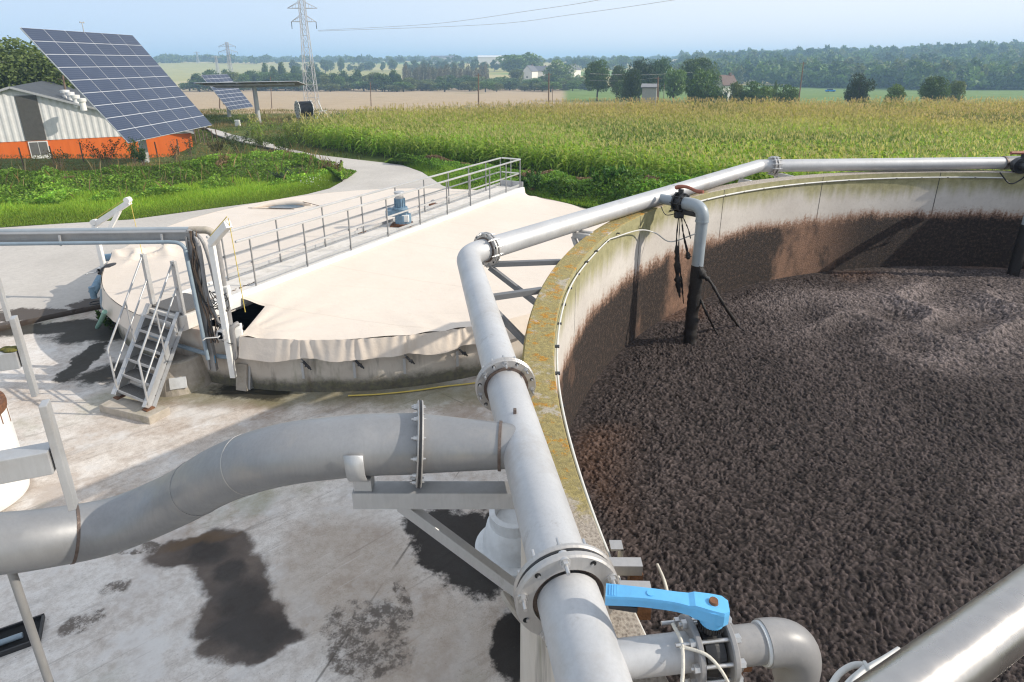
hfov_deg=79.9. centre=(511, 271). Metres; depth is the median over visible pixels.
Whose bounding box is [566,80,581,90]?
valley bush
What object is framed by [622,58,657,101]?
oak tree
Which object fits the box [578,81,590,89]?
valley bush
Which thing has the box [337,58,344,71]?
hedgerow tree
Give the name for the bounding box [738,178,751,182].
pipe bracket
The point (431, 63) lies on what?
hedgerow tree
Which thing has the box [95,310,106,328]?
green hose
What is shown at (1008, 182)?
black hose
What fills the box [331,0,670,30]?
power line
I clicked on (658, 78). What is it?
utility pole
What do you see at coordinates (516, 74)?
broadleaf tree
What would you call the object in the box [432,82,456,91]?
valley bush
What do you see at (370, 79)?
valley tree
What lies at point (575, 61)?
hillside tree
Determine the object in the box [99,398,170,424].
concrete plinth
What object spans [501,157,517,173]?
end railing
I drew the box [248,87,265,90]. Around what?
valley bush
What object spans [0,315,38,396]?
cantilever bracket
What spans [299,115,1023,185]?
maize crop
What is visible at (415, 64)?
hedgerow tree
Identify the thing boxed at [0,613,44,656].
drain box
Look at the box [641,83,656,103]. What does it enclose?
shed
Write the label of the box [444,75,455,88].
valley tree
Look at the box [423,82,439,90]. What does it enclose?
valley bush
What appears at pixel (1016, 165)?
edge outlet
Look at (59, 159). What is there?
weed clump
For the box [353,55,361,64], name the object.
horizon tree
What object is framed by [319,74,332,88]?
valley tree
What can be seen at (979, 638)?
handrail
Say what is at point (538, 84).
valley bush
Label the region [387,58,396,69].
hedgerow tree
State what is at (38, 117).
barn
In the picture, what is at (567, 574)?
pipe
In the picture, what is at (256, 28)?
sky
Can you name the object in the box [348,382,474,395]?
yellow hose
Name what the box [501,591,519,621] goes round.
leaning disc
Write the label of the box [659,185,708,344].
outlet
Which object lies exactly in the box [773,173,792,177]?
pipe bracket
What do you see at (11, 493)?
white drum
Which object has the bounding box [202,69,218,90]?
valley tree
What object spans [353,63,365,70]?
hedgerow tree
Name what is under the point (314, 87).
valley bush
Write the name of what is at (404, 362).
strap ratchet
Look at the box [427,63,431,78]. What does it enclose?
poplar tree
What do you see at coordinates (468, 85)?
valley bush
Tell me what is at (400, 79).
valley tree
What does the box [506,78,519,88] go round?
valley tree
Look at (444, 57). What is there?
farm building
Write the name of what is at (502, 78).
valley tree
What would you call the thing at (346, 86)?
valley bush
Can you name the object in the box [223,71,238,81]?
valley tree
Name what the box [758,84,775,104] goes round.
shrub
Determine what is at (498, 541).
concrete pot
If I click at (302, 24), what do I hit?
pylon
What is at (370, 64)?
hedgerow tree
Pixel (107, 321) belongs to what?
weed clump
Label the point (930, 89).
lone tree
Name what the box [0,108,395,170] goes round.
rough grass
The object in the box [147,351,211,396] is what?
manhole cone
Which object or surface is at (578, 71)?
house
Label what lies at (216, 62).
pylon
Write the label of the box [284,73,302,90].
valley tree
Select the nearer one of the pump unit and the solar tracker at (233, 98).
the pump unit
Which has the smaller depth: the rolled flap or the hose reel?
the rolled flap
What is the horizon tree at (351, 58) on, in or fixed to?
on the ground at (179, 73)
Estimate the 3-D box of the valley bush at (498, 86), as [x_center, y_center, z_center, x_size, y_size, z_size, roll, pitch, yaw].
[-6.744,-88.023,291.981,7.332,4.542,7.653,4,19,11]
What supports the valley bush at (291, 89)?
on the ground at (179, 73)
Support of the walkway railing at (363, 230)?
attached to the walkway
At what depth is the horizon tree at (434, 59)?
862.51 m
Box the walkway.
[150,180,524,331]
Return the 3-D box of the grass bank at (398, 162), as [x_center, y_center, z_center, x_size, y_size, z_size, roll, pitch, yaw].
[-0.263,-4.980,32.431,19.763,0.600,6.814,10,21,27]
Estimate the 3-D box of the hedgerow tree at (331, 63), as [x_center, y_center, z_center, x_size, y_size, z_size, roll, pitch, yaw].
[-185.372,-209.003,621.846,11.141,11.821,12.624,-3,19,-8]
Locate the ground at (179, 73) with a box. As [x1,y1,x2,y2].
[0,54,1023,227]
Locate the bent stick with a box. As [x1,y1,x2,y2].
[656,563,667,589]
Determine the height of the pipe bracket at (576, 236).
0.542 m
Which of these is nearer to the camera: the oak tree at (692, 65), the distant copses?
the oak tree at (692, 65)
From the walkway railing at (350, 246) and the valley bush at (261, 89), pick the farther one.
the valley bush at (261, 89)
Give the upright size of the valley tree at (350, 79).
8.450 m
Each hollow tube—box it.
[609,557,642,580]
[619,580,651,619]
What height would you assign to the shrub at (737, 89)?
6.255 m
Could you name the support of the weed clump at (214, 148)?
on the ground at (179, 73)
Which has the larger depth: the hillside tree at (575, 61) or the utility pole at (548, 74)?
the hillside tree at (575, 61)
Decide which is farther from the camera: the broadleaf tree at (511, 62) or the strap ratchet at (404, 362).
the broadleaf tree at (511, 62)
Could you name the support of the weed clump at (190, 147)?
on the ground at (179, 73)
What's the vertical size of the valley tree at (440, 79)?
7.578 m
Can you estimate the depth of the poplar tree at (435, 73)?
389.10 m
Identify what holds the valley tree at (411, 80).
on the ground at (179, 73)
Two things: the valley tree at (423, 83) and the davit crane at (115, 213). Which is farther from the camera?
the valley tree at (423, 83)
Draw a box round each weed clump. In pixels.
[43,147,68,166]
[78,138,123,162]
[95,310,115,329]
[122,137,143,163]
[132,147,147,164]
[167,139,179,158]
[182,137,193,156]
[204,135,229,153]
[223,130,251,152]
[246,133,271,147]
[265,134,300,150]
[268,167,301,179]
[317,160,343,167]
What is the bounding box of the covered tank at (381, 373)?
[111,298,524,391]
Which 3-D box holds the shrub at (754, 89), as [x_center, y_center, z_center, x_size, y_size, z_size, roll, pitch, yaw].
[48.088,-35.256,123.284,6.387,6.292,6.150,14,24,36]
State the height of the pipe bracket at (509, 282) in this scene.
0.500 m
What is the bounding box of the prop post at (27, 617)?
[7,573,53,681]
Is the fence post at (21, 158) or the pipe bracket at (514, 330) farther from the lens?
the fence post at (21, 158)
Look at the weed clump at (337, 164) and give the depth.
33.92 m
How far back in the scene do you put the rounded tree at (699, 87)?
122.86 m
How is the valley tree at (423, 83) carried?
on the ground at (179, 73)
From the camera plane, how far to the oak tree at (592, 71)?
179.48 m
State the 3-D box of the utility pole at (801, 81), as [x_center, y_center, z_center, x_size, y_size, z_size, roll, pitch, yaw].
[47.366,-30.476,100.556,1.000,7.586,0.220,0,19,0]
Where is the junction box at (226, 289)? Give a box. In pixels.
[223,285,232,307]
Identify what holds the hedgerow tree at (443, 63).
on the ground at (179, 73)
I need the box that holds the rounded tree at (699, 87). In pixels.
[684,68,718,102]
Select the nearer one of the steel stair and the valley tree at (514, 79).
the steel stair
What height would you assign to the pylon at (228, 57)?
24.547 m
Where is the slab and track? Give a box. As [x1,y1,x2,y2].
[0,127,450,330]
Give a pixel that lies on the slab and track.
(40, 283)
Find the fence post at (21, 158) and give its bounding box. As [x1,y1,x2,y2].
[18,147,24,169]
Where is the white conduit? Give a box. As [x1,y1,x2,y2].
[555,177,1002,634]
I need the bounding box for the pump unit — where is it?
[88,253,115,304]
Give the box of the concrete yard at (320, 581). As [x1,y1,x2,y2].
[0,309,519,681]
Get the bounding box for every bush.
[178,83,192,90]
[183,79,207,91]
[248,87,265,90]
[285,83,305,90]
[298,82,311,90]
[309,83,321,90]
[319,83,340,91]
[331,82,352,90]
[350,80,374,90]
[385,85,408,91]
[392,82,414,91]
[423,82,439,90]
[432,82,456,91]
[449,79,466,89]
[459,80,477,90]
[476,80,494,91]
[492,83,503,91]
[498,80,520,89]
[516,83,531,90]
[517,169,541,190]
[527,79,543,90]
[530,82,547,90]
[539,81,561,91]
[560,81,570,89]
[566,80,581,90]
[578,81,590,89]
[589,164,625,188]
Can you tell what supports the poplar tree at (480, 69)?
on the ground at (179, 73)
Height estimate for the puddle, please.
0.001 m
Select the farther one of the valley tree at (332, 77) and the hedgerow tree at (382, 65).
the hedgerow tree at (382, 65)
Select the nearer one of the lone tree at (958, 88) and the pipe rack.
the pipe rack
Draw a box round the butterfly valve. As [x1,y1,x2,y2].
[605,583,746,681]
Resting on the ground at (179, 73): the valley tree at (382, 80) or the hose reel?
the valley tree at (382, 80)
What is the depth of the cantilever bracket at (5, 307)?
4.92 m
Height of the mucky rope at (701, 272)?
1.188 m
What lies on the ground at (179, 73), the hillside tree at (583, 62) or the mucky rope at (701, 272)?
the hillside tree at (583, 62)
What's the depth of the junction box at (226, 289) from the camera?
11.50 m
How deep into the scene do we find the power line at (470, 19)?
119.09 m
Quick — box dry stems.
[0,143,347,198]
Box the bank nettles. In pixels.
[0,149,356,204]
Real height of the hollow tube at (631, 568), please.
0.154 m
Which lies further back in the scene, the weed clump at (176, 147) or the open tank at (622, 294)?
the weed clump at (176, 147)
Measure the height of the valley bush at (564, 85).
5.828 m
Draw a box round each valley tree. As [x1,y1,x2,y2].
[187,73,201,90]
[201,72,212,91]
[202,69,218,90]
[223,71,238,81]
[236,72,250,90]
[242,70,256,80]
[245,73,253,89]
[255,71,269,80]
[259,75,271,89]
[261,62,267,72]
[268,71,282,90]
[276,61,287,75]
[279,73,290,90]
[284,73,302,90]
[289,66,300,75]
[300,71,315,82]
[308,61,317,74]
[311,71,327,83]
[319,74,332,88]
[328,72,338,83]
[335,76,344,90]
[337,70,348,81]
[345,76,362,90]
[352,69,363,89]
[361,74,368,89]
[366,72,379,90]
[372,73,392,91]
[389,69,398,83]
[393,74,402,83]
[403,77,421,90]
[414,80,428,90]
[433,76,447,90]
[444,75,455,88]
[460,75,473,81]
[469,77,479,90]
[486,78,499,82]
[493,75,508,88]
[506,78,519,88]
[543,76,550,90]
[546,73,560,90]
[572,76,581,80]
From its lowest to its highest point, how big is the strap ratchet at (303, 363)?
0.470 m
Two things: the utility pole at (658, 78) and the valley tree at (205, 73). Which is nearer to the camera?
the utility pole at (658, 78)
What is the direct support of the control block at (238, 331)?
on the covered tank at (381, 373)
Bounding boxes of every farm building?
[431,56,453,63]
[478,55,503,63]
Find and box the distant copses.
[43,52,715,63]
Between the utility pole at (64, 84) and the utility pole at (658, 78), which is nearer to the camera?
the utility pole at (64, 84)
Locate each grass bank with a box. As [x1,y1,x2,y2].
[0,156,345,227]
[388,161,631,207]
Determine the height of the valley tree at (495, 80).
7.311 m
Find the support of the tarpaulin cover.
on the covered tank at (381, 373)
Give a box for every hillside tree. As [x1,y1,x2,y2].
[561,59,572,66]
[570,58,579,65]
[578,59,591,68]
[606,60,618,69]
[614,55,632,68]
[632,56,647,62]
[674,56,688,62]
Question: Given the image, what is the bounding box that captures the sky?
[0,0,1023,57]
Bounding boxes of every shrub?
[612,80,625,103]
[707,86,729,105]
[729,81,743,103]
[733,80,765,105]
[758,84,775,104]
[772,84,797,106]
[788,87,798,103]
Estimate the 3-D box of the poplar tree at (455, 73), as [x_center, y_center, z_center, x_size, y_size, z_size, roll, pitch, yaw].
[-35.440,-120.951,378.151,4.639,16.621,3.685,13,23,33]
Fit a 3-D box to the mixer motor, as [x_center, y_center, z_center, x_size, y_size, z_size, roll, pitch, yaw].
[-3.342,-1.864,18.130,0.780,1.020,0.580,0,19,0]
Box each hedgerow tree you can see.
[289,59,301,67]
[319,59,330,72]
[326,60,334,70]
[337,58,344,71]
[346,64,352,70]
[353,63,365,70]
[364,61,374,69]
[380,62,385,69]
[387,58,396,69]
[408,60,419,71]
[420,60,427,67]
[427,60,434,68]
[434,61,443,69]
[441,60,448,68]
[449,61,457,69]
[457,60,464,67]
[470,59,478,69]
[480,61,489,69]
[490,59,498,70]
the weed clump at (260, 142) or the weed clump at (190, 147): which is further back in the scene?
the weed clump at (260, 142)
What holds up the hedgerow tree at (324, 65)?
on the ground at (179, 73)
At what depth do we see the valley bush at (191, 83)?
290.85 m
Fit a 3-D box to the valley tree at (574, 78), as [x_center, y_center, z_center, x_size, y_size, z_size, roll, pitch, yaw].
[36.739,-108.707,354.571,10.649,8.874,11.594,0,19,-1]
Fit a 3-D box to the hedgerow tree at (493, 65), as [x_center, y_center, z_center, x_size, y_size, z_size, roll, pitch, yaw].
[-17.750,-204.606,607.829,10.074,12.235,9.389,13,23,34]
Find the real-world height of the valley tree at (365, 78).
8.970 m
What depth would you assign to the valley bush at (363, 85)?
298.87 m
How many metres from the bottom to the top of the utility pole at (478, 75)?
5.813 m
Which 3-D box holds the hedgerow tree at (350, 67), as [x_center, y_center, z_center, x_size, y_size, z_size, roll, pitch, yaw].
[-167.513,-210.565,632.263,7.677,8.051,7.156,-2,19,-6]
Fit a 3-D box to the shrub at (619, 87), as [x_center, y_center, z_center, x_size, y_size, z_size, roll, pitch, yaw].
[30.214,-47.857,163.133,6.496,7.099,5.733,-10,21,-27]
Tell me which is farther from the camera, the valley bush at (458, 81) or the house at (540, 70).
the house at (540, 70)
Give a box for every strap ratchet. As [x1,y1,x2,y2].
[300,358,311,378]
[352,360,363,377]
[403,354,414,373]
[456,348,467,366]
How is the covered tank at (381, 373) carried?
on the ground at (179, 73)
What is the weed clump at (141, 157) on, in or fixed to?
on the ground at (179, 73)
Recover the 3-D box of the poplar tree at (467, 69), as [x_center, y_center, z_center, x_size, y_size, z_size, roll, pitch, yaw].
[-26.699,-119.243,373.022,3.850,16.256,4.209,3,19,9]
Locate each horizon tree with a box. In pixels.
[347,56,354,63]
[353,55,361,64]
[371,58,380,64]
[384,56,392,64]
[430,56,439,63]
[451,55,460,62]
[465,57,471,62]
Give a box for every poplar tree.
[403,62,409,79]
[413,68,418,79]
[418,63,423,79]
[419,63,426,79]
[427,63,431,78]
[429,66,434,79]
[433,64,437,80]
[437,66,443,77]
[453,65,456,77]
[457,68,462,77]
[465,62,469,74]
[474,66,477,76]
[479,64,483,76]
[482,63,486,78]
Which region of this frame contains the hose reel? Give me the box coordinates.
[294,99,317,118]
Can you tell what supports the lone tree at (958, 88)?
on the ground at (179, 73)
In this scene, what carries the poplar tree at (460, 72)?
on the ground at (179, 73)
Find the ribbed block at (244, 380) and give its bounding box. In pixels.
[236,363,253,390]
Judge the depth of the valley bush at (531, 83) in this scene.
305.40 m
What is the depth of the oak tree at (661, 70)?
183.83 m
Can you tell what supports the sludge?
in the open tank at (622, 294)
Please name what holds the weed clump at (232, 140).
on the ground at (179, 73)
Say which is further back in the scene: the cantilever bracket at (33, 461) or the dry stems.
the dry stems
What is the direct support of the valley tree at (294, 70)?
on the ground at (179, 73)
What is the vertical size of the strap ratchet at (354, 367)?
0.470 m
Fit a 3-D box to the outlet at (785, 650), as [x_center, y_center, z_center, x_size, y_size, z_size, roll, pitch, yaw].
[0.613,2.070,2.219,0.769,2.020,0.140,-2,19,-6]
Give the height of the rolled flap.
0.254 m
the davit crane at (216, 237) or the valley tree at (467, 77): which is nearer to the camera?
the davit crane at (216, 237)
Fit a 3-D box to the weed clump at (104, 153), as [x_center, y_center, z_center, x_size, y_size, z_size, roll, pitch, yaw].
[-23.513,-6.977,35.304,1.806,1.421,2.184,15,24,36]
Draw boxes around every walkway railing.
[206,157,500,280]
[235,159,520,285]
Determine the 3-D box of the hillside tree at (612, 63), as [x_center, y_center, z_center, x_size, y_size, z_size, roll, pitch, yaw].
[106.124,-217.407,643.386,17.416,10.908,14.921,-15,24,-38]
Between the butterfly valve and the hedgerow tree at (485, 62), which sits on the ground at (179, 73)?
the hedgerow tree at (485, 62)
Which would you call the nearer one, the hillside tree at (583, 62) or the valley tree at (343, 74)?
the valley tree at (343, 74)
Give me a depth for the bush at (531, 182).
29.33 m
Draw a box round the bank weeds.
[386,153,704,207]
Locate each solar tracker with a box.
[20,21,211,162]
[195,81,306,122]
[201,74,252,116]
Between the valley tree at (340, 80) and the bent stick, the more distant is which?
the valley tree at (340, 80)
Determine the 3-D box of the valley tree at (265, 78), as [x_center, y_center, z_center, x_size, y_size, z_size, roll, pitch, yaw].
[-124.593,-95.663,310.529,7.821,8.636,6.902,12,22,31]
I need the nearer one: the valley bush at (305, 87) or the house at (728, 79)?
the house at (728, 79)
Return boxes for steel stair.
[106,253,214,411]
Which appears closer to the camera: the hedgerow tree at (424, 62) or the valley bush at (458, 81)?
the valley bush at (458, 81)
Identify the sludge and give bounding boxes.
[567,266,1023,681]
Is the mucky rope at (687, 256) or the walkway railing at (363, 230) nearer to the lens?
the mucky rope at (687, 256)
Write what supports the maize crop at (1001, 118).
on the ground at (179, 73)
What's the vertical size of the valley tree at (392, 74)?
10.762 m
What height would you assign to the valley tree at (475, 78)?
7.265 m
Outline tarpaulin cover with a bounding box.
[100,188,608,361]
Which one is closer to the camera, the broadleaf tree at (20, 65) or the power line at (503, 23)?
the broadleaf tree at (20, 65)
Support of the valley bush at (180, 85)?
on the ground at (179, 73)
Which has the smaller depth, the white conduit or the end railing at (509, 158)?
the white conduit
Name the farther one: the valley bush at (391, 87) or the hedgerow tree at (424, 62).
the hedgerow tree at (424, 62)
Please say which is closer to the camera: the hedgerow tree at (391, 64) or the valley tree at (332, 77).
the valley tree at (332, 77)
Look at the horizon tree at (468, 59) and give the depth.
870.73 m
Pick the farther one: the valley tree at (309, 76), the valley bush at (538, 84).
the valley tree at (309, 76)
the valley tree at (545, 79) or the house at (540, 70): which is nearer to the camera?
the valley tree at (545, 79)
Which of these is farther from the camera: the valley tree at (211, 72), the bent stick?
the valley tree at (211, 72)
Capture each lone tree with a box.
[843,72,876,105]
[883,83,907,103]
[917,74,951,102]
[947,80,966,104]
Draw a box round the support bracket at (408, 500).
[343,455,514,595]
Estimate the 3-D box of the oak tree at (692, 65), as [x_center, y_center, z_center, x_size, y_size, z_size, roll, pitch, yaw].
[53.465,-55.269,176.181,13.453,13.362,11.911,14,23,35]
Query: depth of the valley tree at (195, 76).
301.99 m
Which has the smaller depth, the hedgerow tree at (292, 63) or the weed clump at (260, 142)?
the weed clump at (260, 142)
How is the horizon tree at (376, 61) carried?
on the ground at (179, 73)
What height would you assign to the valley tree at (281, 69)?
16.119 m
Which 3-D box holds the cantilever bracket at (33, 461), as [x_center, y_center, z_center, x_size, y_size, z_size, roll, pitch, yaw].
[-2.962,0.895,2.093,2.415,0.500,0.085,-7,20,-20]
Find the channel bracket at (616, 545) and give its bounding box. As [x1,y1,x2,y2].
[609,540,623,556]
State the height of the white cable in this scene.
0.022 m
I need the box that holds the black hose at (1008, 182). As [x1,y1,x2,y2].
[999,172,1023,183]
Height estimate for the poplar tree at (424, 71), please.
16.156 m
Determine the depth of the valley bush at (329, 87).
292.92 m
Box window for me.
[28,141,50,157]
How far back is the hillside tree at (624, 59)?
665.50 m
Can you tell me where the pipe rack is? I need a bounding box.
[0,226,242,370]
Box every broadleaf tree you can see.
[0,35,74,88]
[495,52,539,72]
[508,69,523,83]
[524,52,544,65]
[542,59,576,81]
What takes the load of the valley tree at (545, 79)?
on the ground at (179, 73)
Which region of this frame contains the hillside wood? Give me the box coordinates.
[673,39,1023,89]
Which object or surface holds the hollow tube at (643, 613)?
on the open tank at (622, 294)
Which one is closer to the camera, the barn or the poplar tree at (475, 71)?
the barn
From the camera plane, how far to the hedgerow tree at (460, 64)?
591.83 m
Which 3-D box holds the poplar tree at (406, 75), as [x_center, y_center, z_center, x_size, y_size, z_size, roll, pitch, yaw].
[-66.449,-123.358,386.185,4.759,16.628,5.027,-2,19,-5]
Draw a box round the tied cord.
[671,622,728,681]
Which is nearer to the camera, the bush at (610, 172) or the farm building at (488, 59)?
the bush at (610, 172)
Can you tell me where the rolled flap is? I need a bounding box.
[251,199,318,208]
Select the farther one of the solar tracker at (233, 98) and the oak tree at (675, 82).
the oak tree at (675, 82)
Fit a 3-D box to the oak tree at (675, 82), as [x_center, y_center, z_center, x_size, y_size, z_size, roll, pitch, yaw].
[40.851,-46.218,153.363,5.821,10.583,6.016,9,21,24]
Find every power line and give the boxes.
[331,0,596,29]
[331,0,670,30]
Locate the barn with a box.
[0,81,193,157]
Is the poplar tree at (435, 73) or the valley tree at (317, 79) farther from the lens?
the poplar tree at (435, 73)
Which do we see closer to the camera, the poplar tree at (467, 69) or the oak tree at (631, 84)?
the oak tree at (631, 84)
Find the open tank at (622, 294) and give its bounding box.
[520,170,1023,681]
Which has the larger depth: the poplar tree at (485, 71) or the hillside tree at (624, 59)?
the hillside tree at (624, 59)
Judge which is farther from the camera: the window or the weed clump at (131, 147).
the window
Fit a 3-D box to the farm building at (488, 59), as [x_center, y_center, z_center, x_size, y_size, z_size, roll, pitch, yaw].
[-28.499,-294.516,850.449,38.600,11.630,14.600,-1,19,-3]
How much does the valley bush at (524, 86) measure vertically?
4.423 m
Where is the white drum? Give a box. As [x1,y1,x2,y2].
[0,391,29,511]
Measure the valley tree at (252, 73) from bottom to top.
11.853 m
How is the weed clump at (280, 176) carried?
on the grass bank at (295, 167)
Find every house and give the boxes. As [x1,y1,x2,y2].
[522,64,537,79]
[534,65,547,76]
[567,64,580,76]
[715,73,736,98]
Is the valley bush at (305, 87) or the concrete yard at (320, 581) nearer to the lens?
the concrete yard at (320, 581)
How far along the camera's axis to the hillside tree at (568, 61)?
733.23 m
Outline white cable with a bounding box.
[829,646,900,681]
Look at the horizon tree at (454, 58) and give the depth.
850.79 m
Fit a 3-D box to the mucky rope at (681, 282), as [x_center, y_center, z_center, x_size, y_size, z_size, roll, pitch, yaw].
[2.207,-0.132,8.091,0.160,1.183,0.197,-16,24,-38]
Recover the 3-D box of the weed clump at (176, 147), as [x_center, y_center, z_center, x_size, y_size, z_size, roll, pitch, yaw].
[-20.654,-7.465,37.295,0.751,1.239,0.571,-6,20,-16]
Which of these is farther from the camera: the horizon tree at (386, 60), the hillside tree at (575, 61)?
the horizon tree at (386, 60)
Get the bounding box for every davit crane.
[85,196,141,274]
[202,216,245,377]
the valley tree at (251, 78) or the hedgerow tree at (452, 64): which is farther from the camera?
the hedgerow tree at (452, 64)
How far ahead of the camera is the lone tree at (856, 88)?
112.90 m
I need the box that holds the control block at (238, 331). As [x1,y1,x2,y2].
[229,322,242,347]
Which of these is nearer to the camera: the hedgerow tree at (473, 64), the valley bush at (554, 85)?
the valley bush at (554, 85)
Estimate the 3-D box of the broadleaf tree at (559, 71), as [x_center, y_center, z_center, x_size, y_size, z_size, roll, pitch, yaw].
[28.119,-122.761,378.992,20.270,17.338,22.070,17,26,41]
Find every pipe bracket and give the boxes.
[486,259,560,304]
[493,287,541,344]
[571,232,589,245]
[578,230,592,240]
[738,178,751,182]
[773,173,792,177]
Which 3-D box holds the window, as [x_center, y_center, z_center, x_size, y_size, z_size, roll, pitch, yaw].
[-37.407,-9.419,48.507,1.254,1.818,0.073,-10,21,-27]
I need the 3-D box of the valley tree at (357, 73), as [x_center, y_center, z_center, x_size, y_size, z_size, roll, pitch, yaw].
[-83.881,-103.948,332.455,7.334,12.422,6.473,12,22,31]
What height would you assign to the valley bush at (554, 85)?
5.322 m
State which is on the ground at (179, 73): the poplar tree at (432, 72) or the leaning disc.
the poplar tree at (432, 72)
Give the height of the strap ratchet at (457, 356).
0.470 m
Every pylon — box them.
[212,56,220,73]
[218,42,235,71]
[288,0,320,108]
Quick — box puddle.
[269,205,303,207]
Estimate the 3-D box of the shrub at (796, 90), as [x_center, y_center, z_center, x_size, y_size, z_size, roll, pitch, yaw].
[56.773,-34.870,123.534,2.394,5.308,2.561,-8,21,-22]
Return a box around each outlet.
[617,617,821,681]
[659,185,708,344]
[1005,151,1023,276]
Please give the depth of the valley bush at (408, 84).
290.06 m
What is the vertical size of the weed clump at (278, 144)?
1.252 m
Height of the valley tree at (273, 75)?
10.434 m
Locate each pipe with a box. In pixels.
[0,400,516,574]
[100,288,226,358]
[214,321,239,362]
[457,156,1009,681]
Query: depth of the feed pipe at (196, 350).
11.99 m
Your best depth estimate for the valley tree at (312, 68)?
367.70 m
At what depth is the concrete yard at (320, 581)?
7.73 m
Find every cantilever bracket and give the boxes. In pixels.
[0,278,10,320]
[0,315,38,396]
[0,399,78,510]
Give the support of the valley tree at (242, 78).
on the ground at (179, 73)
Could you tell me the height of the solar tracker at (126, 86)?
8.840 m
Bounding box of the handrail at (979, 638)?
[853,564,1023,681]
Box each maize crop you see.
[231,95,1023,149]
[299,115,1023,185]
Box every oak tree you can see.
[580,58,611,100]
[608,64,625,97]
[621,68,641,102]
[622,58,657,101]
[651,56,672,97]
[664,66,687,102]
[679,55,721,88]
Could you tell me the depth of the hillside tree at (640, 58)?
646.08 m
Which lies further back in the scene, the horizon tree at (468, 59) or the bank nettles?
the horizon tree at (468, 59)
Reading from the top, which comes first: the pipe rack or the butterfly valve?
the pipe rack
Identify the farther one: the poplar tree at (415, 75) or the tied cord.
the poplar tree at (415, 75)
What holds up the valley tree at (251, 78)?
on the ground at (179, 73)
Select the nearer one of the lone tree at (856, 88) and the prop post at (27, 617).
the prop post at (27, 617)
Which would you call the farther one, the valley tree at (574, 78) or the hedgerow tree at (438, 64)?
the hedgerow tree at (438, 64)
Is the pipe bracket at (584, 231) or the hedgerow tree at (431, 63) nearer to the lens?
the pipe bracket at (584, 231)
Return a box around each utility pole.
[57,75,67,89]
[475,73,481,105]
[546,73,551,102]
[655,77,660,99]
[798,62,803,100]
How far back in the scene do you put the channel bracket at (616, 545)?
2.48 m
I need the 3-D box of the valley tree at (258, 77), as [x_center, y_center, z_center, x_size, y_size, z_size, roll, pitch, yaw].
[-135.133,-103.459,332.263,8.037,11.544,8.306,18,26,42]
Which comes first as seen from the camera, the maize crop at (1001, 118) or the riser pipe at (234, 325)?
the riser pipe at (234, 325)
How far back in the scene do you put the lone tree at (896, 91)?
112.82 m
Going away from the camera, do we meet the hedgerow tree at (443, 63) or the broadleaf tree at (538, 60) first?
the broadleaf tree at (538, 60)
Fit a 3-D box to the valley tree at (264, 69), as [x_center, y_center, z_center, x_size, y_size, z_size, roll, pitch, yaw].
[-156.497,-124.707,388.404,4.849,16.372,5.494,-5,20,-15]
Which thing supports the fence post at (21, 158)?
on the ground at (179, 73)
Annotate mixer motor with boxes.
[385,191,412,226]
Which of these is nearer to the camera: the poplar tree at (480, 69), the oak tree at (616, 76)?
the oak tree at (616, 76)
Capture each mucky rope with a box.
[674,218,681,297]
[678,221,683,303]
[681,217,691,258]
[697,266,744,331]
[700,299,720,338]
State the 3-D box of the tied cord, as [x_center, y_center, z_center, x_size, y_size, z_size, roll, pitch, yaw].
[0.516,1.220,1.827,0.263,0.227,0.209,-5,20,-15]
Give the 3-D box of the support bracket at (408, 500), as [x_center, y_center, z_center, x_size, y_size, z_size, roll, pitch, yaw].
[-0.315,1.218,3.006,0.878,0.957,0.313,0,19,0]
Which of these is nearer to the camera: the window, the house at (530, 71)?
the window
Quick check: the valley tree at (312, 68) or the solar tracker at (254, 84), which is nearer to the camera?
the solar tracker at (254, 84)
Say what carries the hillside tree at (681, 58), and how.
on the ground at (179, 73)
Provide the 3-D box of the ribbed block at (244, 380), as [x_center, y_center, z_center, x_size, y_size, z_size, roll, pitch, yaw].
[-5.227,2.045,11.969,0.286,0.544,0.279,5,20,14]
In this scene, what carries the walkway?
on the covered tank at (381, 373)
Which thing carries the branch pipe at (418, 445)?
on the support bracket at (408, 500)
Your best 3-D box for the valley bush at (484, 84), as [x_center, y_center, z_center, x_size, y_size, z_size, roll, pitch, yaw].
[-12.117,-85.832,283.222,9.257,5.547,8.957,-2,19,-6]
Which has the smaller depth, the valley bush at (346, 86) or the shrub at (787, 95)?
the shrub at (787, 95)
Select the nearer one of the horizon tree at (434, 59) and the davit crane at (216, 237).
the davit crane at (216, 237)
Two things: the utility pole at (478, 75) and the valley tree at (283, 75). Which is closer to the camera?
the utility pole at (478, 75)
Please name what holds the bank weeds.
on the grass bank at (398, 162)
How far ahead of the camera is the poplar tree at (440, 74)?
364.58 m
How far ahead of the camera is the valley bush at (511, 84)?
318.56 m
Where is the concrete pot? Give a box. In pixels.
[475,509,520,578]
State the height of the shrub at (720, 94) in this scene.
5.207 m

